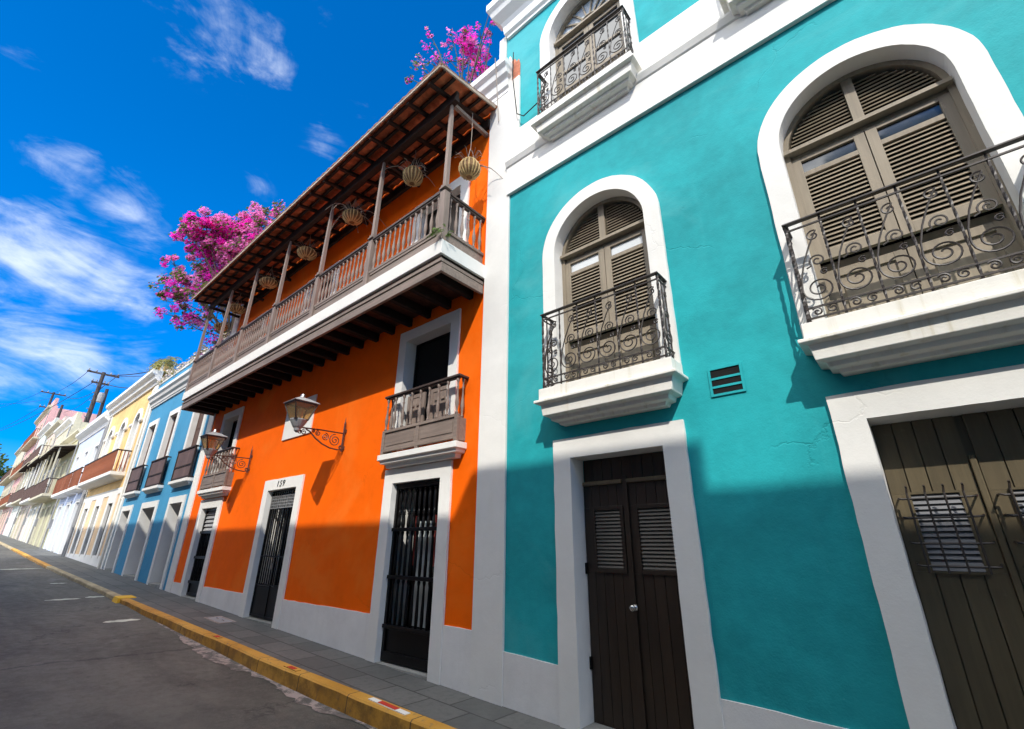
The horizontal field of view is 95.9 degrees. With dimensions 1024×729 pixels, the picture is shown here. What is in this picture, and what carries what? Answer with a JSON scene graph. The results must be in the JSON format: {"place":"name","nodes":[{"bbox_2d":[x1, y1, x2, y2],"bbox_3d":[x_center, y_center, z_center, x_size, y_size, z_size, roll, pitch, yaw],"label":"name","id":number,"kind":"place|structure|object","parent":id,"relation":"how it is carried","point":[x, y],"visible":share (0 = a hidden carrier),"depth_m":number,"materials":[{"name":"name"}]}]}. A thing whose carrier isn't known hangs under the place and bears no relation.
{"place":"outdoors","nodes":[
{"label":"outdoors","id":0,"kind":"place"},
{"bbox_2d":[0,544,368,728],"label":"road","id":1,"kind":"structure","parent":0,"point":[70,663],"depth_m":6.00,"materials":[{"name":"grey asphalt"}]},
{"bbox_2d":[0,541,12,549],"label":"kerb","id":2,"kind":"structure","parent":1,"relation":"on","point":[6,545],"depth_m":30.34,"materials":[{"name":"white concrete"}]},
{"bbox_2d":[11,548,51,567],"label":"kerb","id":3,"kind":"structure","parent":1,"relation":"on","point":[35,560],"depth_m":21.45,"materials":[{"name":"yellow paint"}]},
{"bbox_2d":[46,566,121,599],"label":"kerb","id":4,"kind":"structure","parent":1,"relation":"on","point":[109,594],"depth_m":13.63,"materials":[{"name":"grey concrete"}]},
{"bbox_2d":[158,623,376,728],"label":"gutter","id":5,"kind":"object","parent":1,"relation":"on","point":[207,653],"visible":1,"depth_m":6.21,"materials":[{"name":"concrete"}]},
{"bbox_2d":[120,598,455,728],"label":"kerb","id":6,"kind":"structure","parent":1,"relation":"on","point":[354,703],"depth_m":5.71,"materials":[{"name":"yellow paint"}]},
{"bbox_2d":[284,665,300,671],"bbox_3d":[-2.865,3.956,6.014,0.342,0.021,0.070,-17,-28,37],"label":"marker plate","id":7,"kind":"object","parent":6,"relation":"on","point":[295,669],"visible":1,"depth_m":5.99,"materials":[{"name":"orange paint"}]},
{"bbox_2d":[368,697,409,714],"bbox_3d":[-1.294,3.575,4.832,0.646,0.030,0.070,-17,-28,37],"label":"marker plate","id":8,"kind":"object","parent":6,"relation":"on","point":[390,706],"visible":1,"depth_m":4.80,"materials":[{"name":"white paint"}]},
{"bbox_2d":[0,0,504,495],"label":"sky","id":9,"kind":"structure","parent":0,"point":[120,120],"materials":[{"name":"blue"}]},
{"bbox_2d":[0,535,564,728],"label":"pavement","id":10,"kind":"structure","parent":0,"point":[448,706],"depth_m":6.44,"materials":[{"name":"grey concrete"}]},
{"bbox_2d":[112,595,135,602],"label":"kerb block","id":11,"kind":"structure","parent":10,"relation":"on","point":[116,599],"depth_m":11.10,"materials":[{"name":"yellow paint"}]},
{"bbox_2d":[204,616,236,623],"bbox_3d":[-5.670,4.960,8.955,0.800,0.062,0.320,-17,-28,37],"label":"pavement cover","id":12,"kind":"object","parent":10,"relation":"on","point":[219,619],"visible":0.94,"depth_m":8.92,"materials":[{"name":"concrete"}]},
{"bbox_3d":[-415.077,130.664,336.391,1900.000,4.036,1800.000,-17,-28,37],"label":"ground","id":13,"kind":"structure","parent":0,"visible":0},
{"bbox_2d":[0,444,12,479],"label":"street tree","id":14,"kind":"object","parent":13,"relation":"on","point":[2,471],"visible":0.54,"depth_m":78.51,"materials":[{"name":"green plant"}]},
{"bbox_2d":[0,446,25,515],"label":"sand house","id":15,"kind":"structure","parent":13,"relation":"on","point":[6,482],"depth_m":64.49,"materials":[{"name":"beige paint"}]},
{"bbox_2d":[2,417,59,536],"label":"grey green house","id":16,"kind":"structure","parent":13,"relation":"on","point":[15,511],"depth_m":47.95,"materials":[{"name":"white paint"}]},
{"bbox_2d":[3,510,13,534],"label":"door","id":17,"kind":"structure","parent":16,"relation":"in","point":[12,510],"depth_m":48.59,"materials":[{"name":"white paint"}]},
{"bbox_2d":[5,509,16,535],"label":"door","id":18,"kind":"structure","parent":16,"relation":"in","point":[15,509],"depth_m":46.72,"materials":[{"name":"white paint"}]},
{"bbox_2d":[56,405,63,417],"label":"utility pole","id":19,"kind":"object","parent":16,"relation":"on","point":[59,412],"visible":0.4,"depth_m":52.31,"materials":[{"name":"grey metal"}]},
{"bbox_2d":[10,416,69,539],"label":"rose house","id":20,"kind":"structure","parent":13,"relation":"on","point":[49,434],"depth_m":42.29,"materials":[{"name":"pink paint"}]},
{"bbox_2d":[10,509,22,537],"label":"door","id":21,"kind":"structure","parent":20,"relation":"in","point":[16,522],"depth_m":43.06,"materials":[{"name":"white paint"}]},
{"bbox_2d":[13,508,25,538],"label":"door","id":22,"kind":"structure","parent":20,"relation":"in","point":[23,512],"depth_m":41.34,"materials":[{"name":"white paint"}]},
{"bbox_2d":[45,436,53,452],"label":"window","id":23,"kind":"structure","parent":20,"relation":"in","point":[52,436],"depth_m":44.05,"materials":[{"name":"white paint"}]},
{"bbox_2d":[0,398,96,534],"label":"pink house","id":24,"kind":"structure","parent":13,"relation":"on","point":[31,441],"depth_m":54.92,"materials":[{"name":"beige paint"}]},
{"bbox_2d":[0,509,8,530],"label":"door","id":25,"kind":"structure","parent":24,"relation":"in","point":[8,509],"depth_m":52.61,"materials":[{"name":"beige paint"}]},
{"bbox_2d":[39,390,65,407],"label":"utility pole","id":26,"kind":"object","parent":24,"relation":"on","point":[51,399],"visible":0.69,"depth_m":63.27,"materials":[{"name":"wood"}]},
{"bbox_2d":[19,412,88,543],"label":"cream house","id":27,"kind":"structure","parent":13,"relation":"on","point":[67,428],"depth_m":36.84,"materials":[{"name":"grey paint"}]},
{"bbox_2d":[19,508,32,540],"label":"door","id":28,"kind":"structure","parent":27,"relation":"in","point":[30,512],"depth_m":37.85,"materials":[{"name":"grey paint"}]},
{"bbox_2d":[22,507,36,541],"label":"door","id":29,"kind":"structure","parent":27,"relation":"in","point":[35,508],"depth_m":36.27,"materials":[{"name":"grey paint"}]},
{"bbox_2d":[26,506,41,542],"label":"door","id":30,"kind":"structure","parent":27,"relation":"in","point":[39,506],"depth_m":34.83,"materials":[{"name":"grey paint"}]},
{"bbox_2d":[84,368,118,422],"bbox_3d":[-35.325,3.911,38.746,0.958,7.285,2.192,-12,-25,29],"label":"utility pole","id":31,"kind":"object","parent":27,"relation":"on","point":[99,396],"visible":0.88,"depth_m":39.39,"materials":[{"name":"grey wood"}]},
{"bbox_2d":[0,383,91,430],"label":"overhead cable","id":32,"kind":"object","parent":31,"relation":"attached to","point":[50,407],"visible":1,"depth_m":44.71,"materials":[{"name":"black rubber"}]},
{"bbox_2d":[90,364,176,375],"bbox_3d":[-25.752,0.232,30.392,26.918,6.154,0.056,-16,-27,36],"label":"overhead cable","id":33,"kind":"object","parent":31,"relation":"attached to","point":[124,374],"visible":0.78,"depth_m":28.83,"materials":[{"name":"black rubber"}]},
{"bbox_2d":[28,424,87,547],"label":"olive house","id":34,"kind":"structure","parent":13,"relation":"on","point":[65,451],"depth_m":31.86,"materials":[{"name":"white paint"}]},
{"bbox_2d":[30,506,45,544],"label":"door","id":35,"kind":"structure","parent":34,"relation":"in","point":[43,509],"depth_m":33.07,"materials":[{"name":"white paint"}]},
{"bbox_2d":[33,504,51,546],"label":"door","id":36,"kind":"structure","parent":34,"relation":"in","point":[49,506],"depth_m":31.52,"materials":[{"name":"white paint"}]},
{"bbox_2d":[38,503,55,546],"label":"door","id":37,"kind":"structure","parent":34,"relation":"in","point":[54,503],"depth_m":30.20,"materials":[{"name":"white paint"}]},
{"bbox_2d":[48,463,61,493],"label":"window","id":38,"kind":"structure","parent":34,"relation":"in","point":[59,466],"depth_m":34.29,"materials":[{"name":"white paint"}]},
{"bbox_2d":[58,459,67,477],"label":"window","id":39,"kind":"structure","parent":34,"relation":"in","point":[65,462],"depth_m":33.02,"materials":[{"name":"white paint"}]},
{"bbox_2d":[60,456,72,488],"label":"window","id":40,"kind":"structure","parent":34,"relation":"in","point":[72,456],"depth_m":31.58,"materials":[{"name":"white paint"}]},
{"bbox_2d":[43,410,110,555],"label":"pale blue house","id":41,"kind":"structure","parent":13,"relation":"on","point":[69,494],"depth_m":27.02,"materials":[{"name":"paint"}]},
{"bbox_2d":[44,504,63,549],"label":"door","id":42,"kind":"structure","parent":41,"relation":"in","point":[60,507],"depth_m":28.34,"materials":[{"name":"white paint"}]},
{"bbox_2d":[50,501,71,552],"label":"door","id":43,"kind":"structure","parent":41,"relation":"in","point":[67,508],"depth_m":26.59,"materials":[{"name":"white paint"}]},
{"bbox_2d":[58,498,80,553],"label":"door","id":44,"kind":"structure","parent":41,"relation":"in","point":[77,500],"depth_m":25.01,"materials":[{"name":"white paint"}]},
{"bbox_2d":[70,453,81,480],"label":"window","id":45,"kind":"structure","parent":41,"relation":"in","point":[77,459],"depth_m":29.87,"materials":[{"name":"blue paint"}]},
{"bbox_2d":[77,448,90,485],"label":"window","id":46,"kind":"structure","parent":41,"relation":"in","point":[87,451],"depth_m":28.09,"materials":[{"name":"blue paint"}]},
{"bbox_2d":[89,442,99,462],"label":"window","id":47,"kind":"structure","parent":41,"relation":"in","point":[96,445],"depth_m":26.47,"materials":[{"name":"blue paint"}]},
{"bbox_2d":[62,361,175,568],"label":"ochre house","id":48,"kind":"structure","parent":13,"relation":"on","point":[104,479],"depth_m":21.25,"materials":[{"name":"yellow paint"}]},
{"bbox_2d":[68,501,92,555],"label":"door","id":49,"kind":"structure","parent":48,"relation":"in","point":[80,527],"depth_m":22.76,"materials":[{"name":"white paint"}]},
{"bbox_2d":[78,498,103,556],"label":"door","id":50,"kind":"structure","parent":48,"relation":"in","point":[96,511],"depth_m":21.17,"materials":[{"name":"white paint"}]},
{"bbox_2d":[89,494,117,557],"bbox_3d":[-17.232,6.848,19.588,1.538,2.525,0.175,-17,-28,37],"label":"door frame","id":51,"kind":"structure","parent":48,"relation":"in","point":[110,505],"depth_m":19.63,"materials":[{"name":"white paint"}]},
{"bbox_2d":[101,426,114,456],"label":"window","id":52,"kind":"structure","parent":48,"relation":"in","point":[111,435],"depth_m":24.52,"materials":[{"name":"white paint"}]},
{"bbox_2d":[112,418,127,470],"bbox_3d":[-19.211,4.081,22.587,2.160,2.970,0.370,-17,-28,37],"label":"window","id":53,"kind":"structure","parent":48,"relation":"in","point":[123,428],"depth_m":22.88,"materials":[{"name":"white paint"}]},
{"bbox_2d":[117,408,143,471],"bbox_3d":[-17.159,3.448,20.950,2.160,2.970,0.370,-17,-28,37],"label":"window","id":54,"kind":"structure","parent":48,"relation":"in","point":[134,426],"depth_m":21.05,"materials":[{"name":"white paint"}]},
{"bbox_2d":[146,356,181,376],"bbox_3d":[-16.122,0.186,21.197,3.268,0.743,1.130,-17,-28,37],"label":"fern tuft","id":55,"kind":"object","parent":48,"relation":"on","point":[159,363],"visible":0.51,"depth_m":20.60,"materials":[{"name":"green plant"}]},
{"bbox_2d":[103,334,230,589],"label":"blue house","id":56,"kind":"structure","parent":13,"relation":"on","point":[150,519],"depth_m":16.05,"materials":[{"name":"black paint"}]},
{"bbox_2d":[103,505,133,572],"bbox_3d":[-14.663,6.922,17.526,1.608,2.962,0.655,-17,-28,37],"label":"door","id":57,"kind":"structure","parent":56,"relation":"in","point":[123,521],"depth_m":17.70,"materials":[{"name":"white paint"}]},
{"bbox_2d":[121,500,159,580],"bbox_3d":[-12.341,6.212,15.672,1.978,2.954,0.655,-17,-28,37],"label":"door","id":58,"kind":"structure","parent":56,"relation":"in","point":[137,548],"depth_m":15.97,"materials":[{"name":"white paint"}]},
{"bbox_2d":[136,418,159,490],"bbox_3d":[-14.669,3.689,18.536,1.408,2.908,0.215,-17,-28,37],"label":"window","id":59,"kind":"structure","parent":56,"relation":"in","point":[152,428],"depth_m":18.86,"materials":[{"name":"white paint"}]},
{"bbox_2d":[146,494,186,589],"bbox_3d":[-10.087,5.513,13.876,1.588,2.964,0.655,-17,-28,37],"label":"door","id":60,"kind":"structure","parent":56,"relation":"in","point":[156,578],"depth_m":14.01,"materials":[{"name":"white paint"}]},
{"bbox_2d":[156,406,181,484],"bbox_3d":[-12.560,3.038,16.854,1.359,2.904,0.215,-17,-28,37],"label":"window","id":61,"kind":"structure","parent":56,"relation":"in","point":[173,418],"depth_m":17.20,"materials":[{"name":"white paint"}]},
{"bbox_2d":[156,330,230,384],"bbox_3d":[-12.501,-0.156,18.082,7.833,0.574,0.610,-17,-28,37],"label":"trailing plant","id":62,"kind":"object","parent":56,"relation":"on","point":[179,367],"visible":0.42,"depth_m":18.54,"materials":[{"name":"plant"}]},
{"bbox_2d":[183,412,206,477],"bbox_3d":[-10.223,2.317,14.990,1.509,2.904,0.215,-17,-28,37],"label":"window","id":63,"kind":"structure","parent":56,"relation":"in","point":[197,423],"depth_m":15.30,"materials":[{"name":"white paint"}]},
{"bbox_2d":[148,199,284,355],"bbox_3d":[-10.287,-3.062,16.090,4.331,5.942,3.429,-17,-28,37],"label":"bougainvillea","id":64,"kind":"object","parent":56,"relation":"on","point":[225,242],"visible":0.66,"depth_m":15.78,"materials":[{"name":"pink plant"}]},
{"bbox_2d":[165,55,511,705],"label":"orange house","id":65,"kind":"structure","parent":13,"relation":"on","point":[380,538],"depth_m":8.24,"materials":[{"name":"paint"}]},
{"bbox_2d":[178,497,223,601],"bbox_3d":[-7.827,4.887,11.937,1.578,2.701,0.505,-17,-28,37],"label":"door","id":66,"kind":"structure","parent":65,"relation":"in","point":[202,541],"depth_m":11.95,"materials":[{"name":"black paint"}]},
{"bbox_2d":[214,306,228,330],"bbox_3d":[-9.308,-1.477,14.926,0.487,0.878,0.463,-17,-28,37],"label":"hanging basket","id":67,"kind":"object","parent":65,"relation":"hanging from","point":[217,325],"visible":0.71,"depth_m":14.67,"materials":[{"name":"wicker"}]},
{"bbox_2d":[199,429,252,472],"bbox_3d":[-6.783,2.050,10.993,0.466,0.905,1.163,-17,-28,37],"label":"wall lantern","id":68,"kind":"object","parent":65,"relation":"attached to","point":[210,452],"depth_m":10.81,"materials":[{"name":"brown paint"}]},
{"bbox_2d":[210,406,244,487],"bbox_3d":[-7.821,2.318,12.822,1.407,2.102,0.285,-17,-28,37],"label":"window","id":69,"kind":"structure","parent":65,"relation":"in","point":[231,423],"depth_m":13.14,"materials":[{"name":"black paint"}]},
{"bbox_2d":[229,295,245,313],"bbox_3d":[-8.345,-1.902,14.024,0.514,0.739,0.510,4,-22,-8],"label":"hanging basket","id":70,"kind":"object","parent":65,"relation":"hanging from","point":[235,308],"visible":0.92,"depth_m":13.86,"materials":[{"name":"wicker"}]},
{"bbox_2d":[243,311,266,348],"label":"door","id":71,"kind":"structure","parent":65,"relation":"in","point":[266,311],"depth_m":14.22,"materials":[{"name":"brown paint"}]},
{"bbox_2d":[259,265,279,288],"bbox_3d":[-6.661,-2.429,12.715,0.568,0.698,0.471,-1,-22,4],"label":"hanging basket","id":72,"kind":"object","parent":65,"relation":"hanging from","point":[268,282],"visible":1,"depth_m":12.52,"materials":[{"name":"wicker"}]},
{"bbox_2d":[238,474,304,628],"bbox_3d":[-4.701,3.923,9.515,1.778,3.049,0.605,-17,-28,37],"label":"door","id":73,"kind":"structure","parent":65,"relation":"in","point":[262,599],"depth_m":9.50,"materials":[{"name":"black paint"}]},
{"bbox_2d":[297,235,316,260],"bbox_3d":[-5.049,-2.931,11.443,0.565,0.678,0.486,3,-22,-7],"label":"hanging basket","id":74,"kind":"object","parent":65,"relation":"hanging from","point":[309,253],"visible":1,"depth_m":11.28,"materials":[{"name":"wicker"}]},
{"bbox_2d":[284,394,346,451],"bbox_3d":[-3.538,1.050,8.405,0.466,0.905,1.163,-17,-28,37],"label":"wall lantern","id":75,"kind":"object","parent":65,"relation":"attached to","point":[301,403],"depth_m":8.21,"materials":[{"name":"brown paint"}]},
{"bbox_2d":[302,260,339,312],"bbox_3d":[-4.727,-1.170,11.351,1.628,2.498,0.235,-17,-28,37],"label":"door","id":76,"kind":"structure","parent":65,"relation":"in","point":[339,260],"depth_m":11.72,"materials":[{"name":"brown paint"}]},
{"bbox_2d":[325,200,386,229],"bbox_3d":[-3.400,-3.329,10.107,0.908,0.898,1.044,-17,-28,37],"label":"hanging basket","id":77,"kind":"object","parent":65,"relation":"hanging from","point":[351,216],"visible":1,"depth_m":10.01,"materials":[{"name":"wicker"}]},
{"bbox_2d":[381,151,434,186],"bbox_3d":[-1.992,-3.815,8.914,1.030,0.852,0.542,4,-22,-8],"label":"hanging basket","id":78,"kind":"object","parent":65,"relation":"hanging from","point":[412,176],"visible":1,"depth_m":8.73,"materials":[{"name":"wicker"}]},
{"bbox_2d":[365,460,452,684],"bbox_3d":[-1.315,3.012,6.689,1.598,3.006,0.505,-17,-28,37],"label":"door","id":79,"kind":"structure","parent":65,"relation":"in","point":[416,652],"depth_m":6.62,"materials":[{"name":"black paint"}]},
{"bbox_2d":[391,308,461,449],"bbox_3d":[-1.356,0.303,7.674,1.577,2.156,0.285,-17,-28,37],"label":"window","id":80,"kind":"structure","parent":65,"relation":"in","point":[428,352],"depth_m":7.88,"materials":[{"name":"white paint"}]},
{"bbox_2d":[426,224,453,237],"bbox_3d":[-1.066,-1.914,6.808,0.425,0.147,0.328,-17,-28,37],"label":"weed tuft","id":81,"kind":"object","parent":65,"relation":"attached to","point":[434,231],"visible":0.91,"depth_m":6.78,"materials":[{"name":"green plant"}]},
{"bbox_2d":[411,176,469,244],"bbox_3d":[-1.330,-2.218,8.641,1.609,2.494,0.235,-17,-28,37],"label":"door","id":82,"kind":"structure","parent":65,"relation":"in","point":[460,187],"depth_m":8.73,"materials":[{"name":"white paint"}]},
{"bbox_2d":[405,15,495,83],"bbox_3d":[-1.302,-6.033,10.172,2.295,3.246,1.374,-5,-22,13],"label":"bougainvillea","id":83,"kind":"object","parent":65,"relation":"on","point":[466,48],"visible":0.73,"depth_m":10.38,"materials":[{"name":"pink plant"}]},
{"bbox_2d":[455,113,502,180],"bbox_3d":[-0.505,-3.766,7.875,0.858,1.586,0.530,-6,-23,15],"label":"hanging basket","id":84,"kind":"object","parent":65,"relation":"hanging from","point":[469,168],"visible":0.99,"depth_m":7.65,"materials":[{"name":"wicker"}]},
{"bbox_2d":[495,58,498,120],"bbox_3d":[-0.277,-5.036,8.443,0.018,1.304,0.278,-6,-23,17],"label":"loose cable","id":85,"kind":"object","parent":65,"relation":"hanging from","point":[496,88],"visible":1,"depth_m":8.45,"materials":[{"name":"rubber"}]},
{"bbox_2d":[486,0,1023,728],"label":"teal house","id":86,"kind":"structure","parent":13,"relation":"on","point":[766,378],"depth_m":4.32,"materials":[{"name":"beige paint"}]},
{"bbox_2d":[512,52,543,115],"bbox_3d":[0.269,-5.085,8.093,0.734,1.858,0.045,-18,-28,39],"label":"loose cable","id":87,"kind":"object","parent":86,"relation":"attached to","point":[514,91],"visible":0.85,"depth_m":8.11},
{"bbox_2d":[540,0,638,110],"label":"window","id":88,"kind":"structure","parent":86,"relation":"in","point":[569,20],"depth_m":7.77,"materials":[{"name":"beige paint"}]},
{"bbox_2d":[542,175,680,386],"bbox_3d":[1.209,-1.059,5.925,1.734,2.954,0.385,-17,-28,37],"label":"window","id":89,"kind":"structure","parent":86,"relation":"in","point":[610,234],"depth_m":5.99,"materials":[{"name":"beige paint"}]},
{"bbox_2d":[553,419,723,728],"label":"door","id":90,"kind":"structure","parent":86,"relation":"in","point":[636,650],"depth_m":4.60,"materials":[{"name":"brown paint"}]},
{"bbox_2d":[757,24,1023,338],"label":"window","id":91,"kind":"structure","parent":86,"relation":"in","point":[882,108],"depth_m":4.20,"materials":[{"name":"beige paint"}]},
{"bbox_2d":[825,364,1023,728],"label":"garage door","id":92,"kind":"structure","parent":86,"relation":"in","point":[934,468],"depth_m":3.27,"materials":[{"name":"brown wood"}]}
]}

